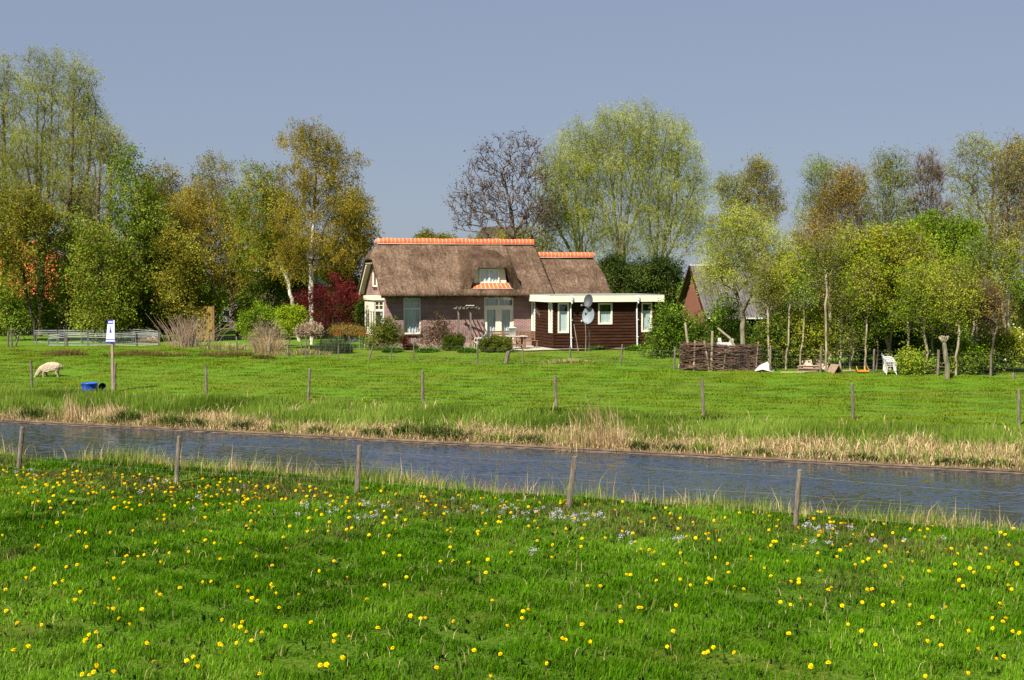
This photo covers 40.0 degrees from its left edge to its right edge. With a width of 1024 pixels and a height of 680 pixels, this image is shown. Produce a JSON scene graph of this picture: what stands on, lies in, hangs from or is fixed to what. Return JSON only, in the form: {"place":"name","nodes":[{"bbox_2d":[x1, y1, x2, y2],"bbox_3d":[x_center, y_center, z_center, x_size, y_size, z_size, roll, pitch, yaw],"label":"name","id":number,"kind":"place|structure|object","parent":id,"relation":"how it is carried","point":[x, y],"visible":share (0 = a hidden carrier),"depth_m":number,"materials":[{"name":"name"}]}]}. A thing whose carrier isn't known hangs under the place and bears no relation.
{"place":"outdoors","nodes":[
{"label":"outdoors","id":0,"kind":"place"},
{"bbox_2d":[0,452,1023,679],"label":"meadow grass","id":1,"kind":"structure","parent":0,"point":[62,544],"depth_m":20.23,"materials":[{"name":"plant"}]},
{"bbox_2d":[0,280,1023,679],"bbox_3d":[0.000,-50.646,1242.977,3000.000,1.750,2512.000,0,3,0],"label":"ground","id":2,"kind":"structure","parent":0,"point":[444,632],"depth_m":23.36,"materials":[{"name":"green plant"}]},
{"bbox_2d":[0,48,34,334],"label":"willow tree","id":3,"kind":"object","parent":2,"relation":"on","point":[3,123],"visible":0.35,"depth_m":89.27,"materials":[{"name":"green plant"}]},
{"bbox_2d":[0,172,70,341],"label":"understorey tree","id":4,"kind":"object","parent":2,"relation":"on","point":[11,245],"visible":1,"depth_m":79.55,"materials":[{"name":"green plant"}]},
{"bbox_2d":[0,250,80,340],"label":"understorey tree","id":5,"kind":"object","parent":2,"relation":"on","point":[7,300],"visible":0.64,"depth_m":82.66,"materials":[{"name":"green plant"}]},
{"bbox_2d":[0,41,90,336],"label":"willow tree","id":6,"kind":"object","parent":2,"relation":"on","point":[37,173],"visible":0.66,"depth_m":87.09,"materials":[{"name":"green plant"}]},
{"bbox_2d":[25,200,114,339],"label":"understorey tree","id":7,"kind":"object","parent":2,"relation":"on","point":[76,229],"visible":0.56,"depth_m":81.05,"materials":[{"name":"green plant"}]},
{"bbox_2d":[41,46,117,337],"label":"willow tree","id":8,"kind":"object","parent":2,"relation":"on","point":[70,184],"visible":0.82,"depth_m":85.37,"materials":[{"name":"green plant"}]},
{"bbox_2d":[55,179,114,336],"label":"broadleaf tree","id":9,"kind":"object","parent":2,"relation":"on","point":[80,208],"visible":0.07,"depth_m":86.43,"materials":[{"name":"green plant"}]},
{"bbox_2d":[73,109,138,339],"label":"willow tree","id":10,"kind":"object","parent":2,"relation":"on","point":[101,156],"visible":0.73,"depth_m":83.44,"materials":[{"name":"green plant"}]},
{"bbox_2d":[62,218,158,342],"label":"understorey tree","id":11,"kind":"object","parent":2,"relation":"on","point":[120,274],"visible":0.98,"depth_m":79.55,"materials":[{"name":"green plant"}]},
{"bbox_2d":[106,320,114,390],"bbox_3d":[-15.340,0.807,53.809,0.348,3.141,0.124,0,3,0],"label":"sign post","id":12,"kind":"object","parent":2,"relation":"on","point":[110,336],"visible":0.98,"depth_m":53.72,"materials":[{"name":"white metal"}]},
{"bbox_2d":[86,143,180,340],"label":"broadleaf tree","id":13,"kind":"object","parent":2,"relation":"on","point":[139,226],"visible":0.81,"depth_m":81.37,"materials":[{"name":"green plant"}]},
{"bbox_2d":[99,348,191,356],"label":"rush strip","id":14,"kind":"object","parent":2,"relation":"on","point":[144,352],"visible":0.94,"depth_m":67.63,"materials":[{"name":"brown plant"}]},
{"bbox_2d":[107,233,190,334],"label":"understorey tree","id":15,"kind":"object","parent":2,"relation":"on","point":[144,300],"visible":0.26,"depth_m":82.56,"materials":[{"name":"green plant"}]},
{"bbox_2d":[135,156,191,275],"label":"broadleaf tree","id":16,"kind":"object","parent":2,"relation":"on","point":[172,183],"visible":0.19,"depth_m":99.28,"materials":[{"name":"green plant"}]},
{"bbox_2d":[130,218,222,334],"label":"understorey tree","id":17,"kind":"object","parent":2,"relation":"on","point":[182,276],"visible":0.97,"depth_m":81.09,"materials":[{"name":"green plant"}]},
{"bbox_2d":[153,185,213,298],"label":"broadleaf tree","id":18,"kind":"object","parent":2,"relation":"on","point":[171,206],"visible":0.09,"depth_m":89.31,"materials":[{"name":"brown plant"}]},
{"bbox_2d":[145,313,234,347],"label":"stick bush","id":19,"kind":"object","parent":2,"relation":"on","point":[188,343],"visible":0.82,"depth_m":75.51,"materials":[{"name":"brown plant"}]},
{"bbox_2d":[184,306,214,341],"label":"board fence","id":20,"kind":"object","parent":2,"relation":"on","point":[208,311],"visible":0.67,"depth_m":81.54,"materials":[{"name":"yellow wood"}]},
{"bbox_2d":[170,284,236,335],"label":"understorey tree","id":21,"kind":"object","parent":2,"relation":"on","point":[216,301],"visible":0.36,"depth_m":82.70,"materials":[{"name":"green plant"}]},
{"bbox_2d":[164,173,249,337],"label":"birch tree","id":22,"kind":"object","parent":2,"relation":"on","point":[205,221],"visible":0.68,"depth_m":84.56,"materials":[{"name":"green plant"}]},
{"bbox_2d":[187,146,244,272],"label":"ash tree","id":23,"kind":"object","parent":2,"relation":"on","point":[202,177],"visible":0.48,"depth_m":97.41,"materials":[{"name":"green plant"}]},
{"bbox_2d":[208,184,263,335],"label":"broadleaf tree","id":24,"kind":"object","parent":2,"relation":"on","point":[223,222],"visible":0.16,"depth_m":87.59,"materials":[{"name":"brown plant"}]},
{"bbox_2d":[231,299,280,345],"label":"garden shrub","id":25,"kind":"object","parent":2,"relation":"on","point":[260,312],"visible":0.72,"depth_m":75.20,"materials":[{"name":"green plant"}]},
{"bbox_2d":[219,152,313,340],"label":"birch tree","id":26,"kind":"object","parent":2,"relation":"on","point":[266,239],"visible":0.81,"depth_m":81.47,"materials":[{"name":"green plant"}]},
{"bbox_2d":[238,317,298,349],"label":"dry shrub","id":27,"kind":"object","parent":2,"relation":"on","point":[261,332],"visible":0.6,"depth_m":71.60,"materials":[{"name":"brown plant"}]},
{"bbox_2d":[251,332,287,353],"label":"grass tuft","id":28,"kind":"object","parent":2,"relation":"on","point":[261,350],"visible":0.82,"depth_m":69.60,"materials":[{"name":"plant"}]},
{"bbox_2d":[224,254,327,331],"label":"shrub","id":29,"kind":"object","parent":2,"relation":"on","point":[246,299],"visible":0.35,"depth_m":83.25,"materials":[{"name":"green plant"}]},
{"bbox_2d":[252,180,313,339],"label":"broadleaf tree","id":30,"kind":"object","parent":2,"relation":"on","point":[286,219],"visible":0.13,"depth_m":83.49,"materials":[{"name":"green plant"}]},
{"bbox_2d":[273,301,311,347],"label":"garden shrub","id":31,"kind":"object","parent":2,"relation":"on","point":[291,317],"visible":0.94,"depth_m":73.60,"materials":[{"name":"green plant"}]},
{"bbox_2d":[294,319,323,348],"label":"dry shrub","id":32,"kind":"object","parent":2,"relation":"on","point":[311,329],"visible":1,"depth_m":72.88,"materials":[{"name":"beige plant"}]},
{"bbox_2d":[259,114,384,344],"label":"birch tree","id":33,"kind":"object","parent":2,"relation":"on","point":[311,249],"visible":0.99,"depth_m":77.86,"materials":[{"name":"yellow plant"}]},
{"bbox_2d":[286,271,365,341],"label":"japanese maple","id":34,"kind":"object","parent":2,"relation":"on","point":[326,297],"visible":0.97,"depth_m":74.37,"materials":[{"name":"red plant"}]},
{"bbox_2d":[313,336,354,353],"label":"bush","id":35,"kind":"object","parent":2,"relation":"on","point":[333,346],"visible":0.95,"depth_m":68.90,"materials":[{"name":"green plant"}]},
{"bbox_2d":[314,237,363,340],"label":"tree","id":36,"kind":"object","parent":2,"relation":"on","point":[356,278],"visible":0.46,"depth_m":81.94,"materials":[{"name":"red plant"}]},
{"bbox_2d":[326,321,367,339],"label":"dry shrub","id":37,"kind":"object","parent":2,"relation":"on","point":[353,330],"visible":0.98,"depth_m":73.70,"materials":[{"name":"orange plant"}]},
{"bbox_2d":[322,190,381,339],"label":"broadleaf tree","id":38,"kind":"object","parent":2,"relation":"on","point":[371,241],"visible":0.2,"depth_m":82.52,"materials":[{"name":"green plant"}]},
{"bbox_2d":[358,312,409,349],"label":"garden shrub","id":39,"kind":"object","parent":2,"relation":"on","point":[383,333],"visible":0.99,"depth_m":71.46,"materials":[{"name":"green plant"}]},
{"bbox_2d":[196,334,674,367],"bbox_3d":[-5.514,0.578,66.705,27.051,1.398,3.801,1,3,27],"label":"netting fence","id":40,"kind":"object","parent":2,"relation":"on","point":[507,353],"visible":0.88,"depth_m":64.86,"materials":[{"name":"brown metal"}]},
{"bbox_2d":[410,307,466,348],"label":"garden shrub","id":41,"kind":"object","parent":2,"relation":"on","point":[441,330],"visible":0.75,"depth_m":71.95,"materials":[{"name":"brown plant"}]},
{"bbox_2d":[441,332,465,350],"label":"box bush","id":42,"kind":"object","parent":2,"relation":"on","point":[451,342],"visible":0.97,"depth_m":70.53,"materials":[{"name":"green plant"}]},
{"bbox_2d":[477,334,513,352],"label":"box bush","id":43,"kind":"object","parent":2,"relation":"on","point":[494,343],"visible":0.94,"depth_m":70.03,"materials":[{"name":"green plant"}]},
{"bbox_2d":[0,465,1016,582],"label":"wildflowers","id":44,"kind":"object","parent":2,"relation":"on","point":[498,521],"visible":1,"depth_m":26.80,"materials":[{"name":"yellow plant"}]},
{"bbox_2d":[442,126,575,242],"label":"ash tree","id":45,"kind":"object","parent":2,"relation":"on","point":[524,216],"visible":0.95,"depth_m":93.50,"materials":[{"name":"brown plant"}]},
{"bbox_2d":[356,238,664,349],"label":"thatched cottage","id":46,"kind":"structure","parent":2,"relation":"on","point":[501,284],"depth_m":74.39,"materials":[{"name":"brown brick"}]},
{"bbox_2d":[363,295,383,346],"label":"bay window","id":47,"kind":"structure","parent":46,"relation":"in","point":[370,301],"depth_m":74.30,"materials":[{"name":"beige paint"}]},
{"bbox_2d":[403,298,421,335],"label":"window","id":48,"kind":"structure","parent":46,"relation":"in","point":[411,306],"depth_m":73.70,"materials":[{"name":"glass"}]},
{"bbox_2d":[484,297,512,341],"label":"french doors","id":49,"kind":"structure","parent":46,"relation":"in","point":[498,312],"depth_m":75.03,"materials":[{"name":"beige paint"}]},
{"bbox_2d":[0,383,1023,469],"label":"reed bank","id":50,"kind":"structure","parent":2,"relation":"on","point":[882,436],"depth_m":41.35,"materials":[{"name":"plant"}]},
{"bbox_2d":[0,344,1023,430],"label":"pasture grass","id":51,"kind":"structure","parent":2,"relation":"on","point":[679,394],"depth_m":56.63,"materials":[{"name":"green plant"}]},
{"bbox_2d":[0,419,1023,473],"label":"canal edging","id":52,"kind":"object","parent":2,"relation":"on","point":[705,455],"visible":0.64,"depth_m":38.89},
{"bbox_2d":[0,427,1023,529],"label":"wire fence","id":53,"kind":"object","parent":2,"relation":"on","point":[569,494],"visible":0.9,"depth_m":27.19,"materials":[{"name":"brown wood"}]},
{"bbox_2d":[0,361,1023,424],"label":"wire fence","id":54,"kind":"object","parent":2,"relation":"on","point":[1019,410],"visible":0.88,"depth_m":46.99,"materials":[{"name":"brown wood"}]},
{"bbox_2d":[466,222,562,251],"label":"background tree","id":55,"kind":"object","parent":2,"relation":"on","point":[526,235],"visible":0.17,"depth_m":104.41,"materials":[{"name":"green plant"}]},
{"bbox_2d":[524,110,615,260],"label":"willow tree","id":56,"kind":"object","parent":2,"relation":"on","point":[565,214],"visible":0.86,"depth_m":96.21,"materials":[{"name":"green plant"}]},
{"bbox_2d":[541,383,628,451],"bbox_3d":[1.924,2.421,38.628,2.554,2.536,1.304,0,3,0],"label":"reed clump","id":57,"kind":"object","parent":2,"relation":"on","point":[601,433],"visible":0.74,"depth_m":38.60,"materials":[{"name":"plant"}]},
{"bbox_2d":[594,250,645,293],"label":"evergreen bush","id":58,"kind":"object","parent":2,"relation":"on","point":[612,268],"visible":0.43,"depth_m":84.31,"materials":[{"name":"green plant"}]},
{"bbox_2d":[569,95,672,262],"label":"willow tree","id":59,"kind":"object","parent":2,"relation":"on","point":[620,245],"visible":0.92,"depth_m":96.21,"materials":[{"name":"green plant"}]},
{"bbox_2d":[623,251,687,331],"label":"evergreen bush","id":60,"kind":"object","parent":2,"relation":"on","point":[662,275],"visible":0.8,"depth_m":83.38,"materials":[{"name":"green plant"}]},
{"bbox_2d":[628,298,704,358],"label":"undergrowth bush","id":61,"kind":"object","parent":2,"relation":"on","point":[673,326],"visible":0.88,"depth_m":66.72,"materials":[{"name":"green plant"}]},
{"bbox_2d":[624,103,716,306],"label":"willow tree","id":62,"kind":"object","parent":2,"relation":"on","point":[663,199],"visible":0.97,"depth_m":96.30,"materials":[{"name":"green plant"}]},
{"bbox_2d":[677,288,748,352],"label":"undergrowth bush","id":63,"kind":"object","parent":2,"relation":"on","point":[720,315],"visible":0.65,"depth_m":66.73,"materials":[{"name":"green plant"}]},
{"bbox_2d":[679,331,761,370],"bbox_3d":[9.091,0.575,61.349,3.582,1.949,0.716,0,3,0],"label":"brushwood hedge","id":64,"kind":"object","parent":2,"relation":"on","point":[693,356],"visible":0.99,"depth_m":61.25,"materials":[{"name":"brown plant"}]},
{"bbox_2d":[698,167,756,262],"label":"birch tree","id":65,"kind":"object","parent":2,"relation":"on","point":[733,188],"visible":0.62,"depth_m":86.47,"materials":[{"name":"green plant"}]},
{"bbox_2d":[687,196,800,358],"bbox_3d":[10.634,-2.748,63.914,4.940,7.713,4.293,-2,3,-38],"label":"pollard willow","id":66,"kind":"object","parent":2,"relation":"on","point":[727,263],"visible":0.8,"depth_m":63.69,"materials":[{"name":"green plant"}]},
{"bbox_2d":[733,150,788,255],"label":"birch tree","id":67,"kind":"object","parent":2,"relation":"on","point":[772,194],"visible":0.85,"depth_m":85.91,"materials":[{"name":"green plant"}]},
{"bbox_2d":[675,264,853,331],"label":"barn","id":68,"kind":"structure","parent":2,"relation":"on","point":[690,298],"depth_m":78.83,"materials":[{"name":"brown wood"}]},
{"bbox_2d":[743,244,791,362],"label":"sapling","id":69,"kind":"object","parent":2,"relation":"on","point":[765,286],"visible":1,"depth_m":61.37,"materials":[{"name":"green plant"}]},
{"bbox_2d":[742,222,819,321],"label":"sapling","id":70,"kind":"object","parent":2,"relation":"on","point":[776,304],"visible":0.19,"depth_m":67.74,"materials":[{"name":"green plant"}]},
{"bbox_2d":[743,306,820,369],"bbox_3d":[11.870,0.035,62.007,3.454,3.166,2.554,0,3,0],"label":"undergrowth bush","id":71,"kind":"object","parent":2,"relation":"on","point":[778,331],"visible":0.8,"depth_m":61.70,"materials":[{"name":"green plant"}]},
{"bbox_2d":[767,235,814,369],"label":"sapling","id":72,"kind":"object","parent":2,"relation":"on","point":[790,283],"visible":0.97,"depth_m":61.13,"materials":[{"name":"green plant"}]},
{"bbox_2d":[782,246,831,367],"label":"sapling","id":73,"kind":"object","parent":2,"relation":"on","point":[804,289],"visible":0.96,"depth_m":60.95,"materials":[{"name":"green plant"}]},
{"bbox_2d":[775,304,844,367],"bbox_3d":[13.067,-0.117,62.012,3.128,3.302,2.653,1,3,17],"label":"undergrowth bush","id":74,"kind":"object","parent":2,"relation":"on","point":[819,328],"visible":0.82,"depth_m":61.67,"materials":[{"name":"green plant"}]},
{"bbox_2d":[785,240,837,330],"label":"sapling","id":75,"kind":"object","parent":2,"relation":"on","point":[820,303],"visible":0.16,"depth_m":66.72,"materials":[{"name":"green plant"}]},
{"bbox_2d":[787,150,847,245],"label":"broadleaf tree","id":76,"kind":"object","parent":2,"relation":"on","point":[820,173],"visible":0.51,"depth_m":85.98,"materials":[{"name":"green plant"}]},
{"bbox_2d":[800,226,849,370],"bbox_3d":[13.383,-1.780,60.831,2.084,6.313,2.070,0,3,0],"label":"sapling","id":77,"kind":"object","parent":2,"relation":"on","point":[822,261],"visible":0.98,"depth_m":60.68,"materials":[{"name":"green plant"}]},
{"bbox_2d":[784,154,871,358],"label":"birch tree","id":78,"kind":"object","parent":2,"relation":"on","point":[835,199],"visible":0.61,"depth_m":65.58,"materials":[{"name":"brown plant"}]},
{"bbox_2d":[825,215,867,368],"bbox_3d":[14.467,-2.078,61.498,2.168,6.775,1.769,-2,3,-38],"label":"sapling","id":79,"kind":"object","parent":2,"relation":"on","point":[844,250],"visible":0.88,"depth_m":61.22,"materials":[{"name":"green plant"}]},
{"bbox_2d":[673,345,1022,378],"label":"netting fence","id":80,"kind":"object","parent":2,"relation":"on","point":[937,368],"visible":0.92,"depth_m":60.11,"materials":[{"name":"brown metal"}]},
{"bbox_2d":[818,265,882,369],"bbox_3d":[14.708,-0.953,60.974,2.510,4.616,2.487,-2,3,-38],"label":"sapling","id":81,"kind":"object","parent":2,"relation":"on","point":[843,316],"visible":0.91,"depth_m":60.80,"materials":[{"name":"green plant"}]},
{"bbox_2d":[833,158,881,256],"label":"alder tree","id":82,"kind":"object","parent":2,"relation":"on","point":[861,221],"visible":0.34,"depth_m":73.54,"materials":[{"name":"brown plant"}]},
{"bbox_2d":[833,248,890,369],"bbox_3d":[15.028,-1.278,60.572,2.559,5.359,2.165,1,3,17],"label":"sapling","id":83,"kind":"object","parent":2,"relation":"on","point":[871,270],"visible":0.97,"depth_m":60.25,"materials":[{"name":"green plant"}]},
{"bbox_2d":[844,296,897,370],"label":"sapling","id":84,"kind":"object","parent":2,"relation":"on","point":[881,320],"visible":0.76,"depth_m":60.73,"materials":[{"name":"green plant"}]},
{"bbox_2d":[828,216,928,369],"bbox_3d":[16.079,-2.019,61.498,4.605,6.776,3.147,0,3,0],"label":"maple tree","id":85,"kind":"object","parent":2,"relation":"on","point":[884,241],"visible":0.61,"depth_m":60.87,"materials":[{"name":"green plant"}]},
{"bbox_2d":[842,310,933,364],"bbox_3d":[17.197,0.196,64.109,4.674,3.357,3.063,0,3,0],"label":"undergrowth bush","id":86,"kind":"object","parent":2,"relation":"on","point":[894,343],"visible":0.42,"depth_m":63.71,"materials":[{"name":"green plant"}]},
{"bbox_2d":[858,141,922,316],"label":"poplar tree","id":87,"kind":"object","parent":2,"relation":"on","point":[891,201],"visible":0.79,"depth_m":71.54,"materials":[{"name":"green plant"}]},
{"bbox_2d":[890,227,934,351],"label":"sapling","id":88,"kind":"object","parent":2,"relation":"on","point":[908,259],"visible":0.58,"depth_m":60.77,"materials":[{"name":"green plant"}]},
{"bbox_2d":[886,257,955,374],"bbox_3d":[17.378,-1.107,59.893,2.971,5.214,2.460,0,3,0],"label":"sapling","id":89,"kind":"object","parent":2,"relation":"on","point":[915,295],"visible":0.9,"depth_m":59.56,"materials":[{"name":"plant"}]},
{"bbox_2d":[911,237,954,369],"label":"sapling","id":90,"kind":"object","parent":2,"relation":"on","point":[931,254],"visible":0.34,"depth_m":60.73,"materials":[{"name":"green plant"}]},
{"bbox_2d":[898,140,967,234],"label":"alder tree","id":91,"kind":"object","parent":2,"relation":"on","point":[938,172],"visible":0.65,"depth_m":73.49,"materials":[{"name":"brown plant"}]},
{"bbox_2d":[892,205,992,356],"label":"maple tree","id":92,"kind":"object","parent":2,"relation":"on","point":[954,229],"visible":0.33,"depth_m":65.41,"materials":[{"name":"green plant"}]},
{"bbox_2d":[898,315,988,368],"bbox_3d":[19.538,0.129,63.067,4.480,3.032,3.048,1,3,15],"label":"undergrowth bush","id":93,"kind":"object","parent":2,"relation":"on","point":[964,335],"visible":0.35,"depth_m":62.73,"materials":[{"name":"green plant"}]},
{"bbox_2d":[884,338,1007,375],"bbox_3d":[18.544,0.990,60.274,5.236,2.132,2.578,0,3,0],"label":"undergrowth bush","id":94,"kind":"object","parent":2,"relation":"on","point":[969,352],"visible":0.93,"depth_m":59.71,"materials":[{"name":"green plant"}]},
{"bbox_2d":[916,248,993,375],"bbox_3d":[18.449,-1.171,59.016,3.249,5.369,2.475,0,3,0],"label":"sapling","id":95,"kind":"object","parent":2,"relation":"on","point":[955,298],"visible":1,"depth_m":58.77,"materials":[{"name":"plant"}]},
{"bbox_2d":[953,225,997,344],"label":"sapling","id":96,"kind":"object","parent":2,"relation":"on","point":[974,253],"visible":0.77,"depth_m":61.31,"materials":[{"name":"green plant"}]},
{"bbox_2d":[941,124,1018,281],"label":"oak tree","id":97,"kind":"object","parent":2,"relation":"on","point":[974,189],"visible":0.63,"depth_m":75.53,"materials":[{"name":"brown plant"}]},
{"bbox_2d":[958,270,1019,375],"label":"sapling","id":98,"kind":"object","parent":2,"relation":"on","point":[992,312],"visible":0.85,"depth_m":59.17,"materials":[{"name":"plant"}]},
{"bbox_2d":[956,266,1023,339],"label":"tree","id":99,"kind":"object","parent":2,"relation":"on","point":[1016,296],"visible":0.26,"depth_m":66.77,"materials":[{"name":"green plant"}]},
{"bbox_2d":[973,320,1023,371],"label":"hawthorn bush","id":100,"kind":"object","parent":2,"relation":"on","point":[1009,344],"visible":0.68,"depth_m":60.30,"materials":[{"name":"green plant"}]},
{"bbox_2d":[976,127,1023,368],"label":"birch tree","id":101,"kind":"object","parent":2,"relation":"on","point":[1008,179],"visible":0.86,"depth_m":61.66,"materials":[{"name":"green plant"}]},
{"bbox_2d":[980,230,1023,369],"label":"sapling","id":102,"kind":"object","parent":2,"relation":"on","point":[1008,270],"visible":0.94,"depth_m":60.88,"materials":[{"name":"green plant"}]},
{"bbox_2d":[994,130,1023,280],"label":"broadleaf tree","id":103,"kind":"object","parent":2,"relation":"on","point":[1021,142],"visible":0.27,"depth_m":67.71,"materials":[{"name":"green plant"}]},
{"bbox_2d":[0,422,1023,528],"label":"water","id":104,"kind":"structure","parent":0,"point":[512,465],"depth_m":34.73,"materials":[{"name":"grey liquid"}]},
{"bbox_2d":[0,435,1023,545],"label":"bank grass","id":105,"kind":"structure","parent":0,"point":[147,458],"depth_m":29.36,"materials":[{"name":"plant"}]},
{"bbox_2d":[0,0,1023,279],"label":"sky","id":106,"kind":"structure","parent":0,"point":[410,84],"materials":[{"name":"blue"}]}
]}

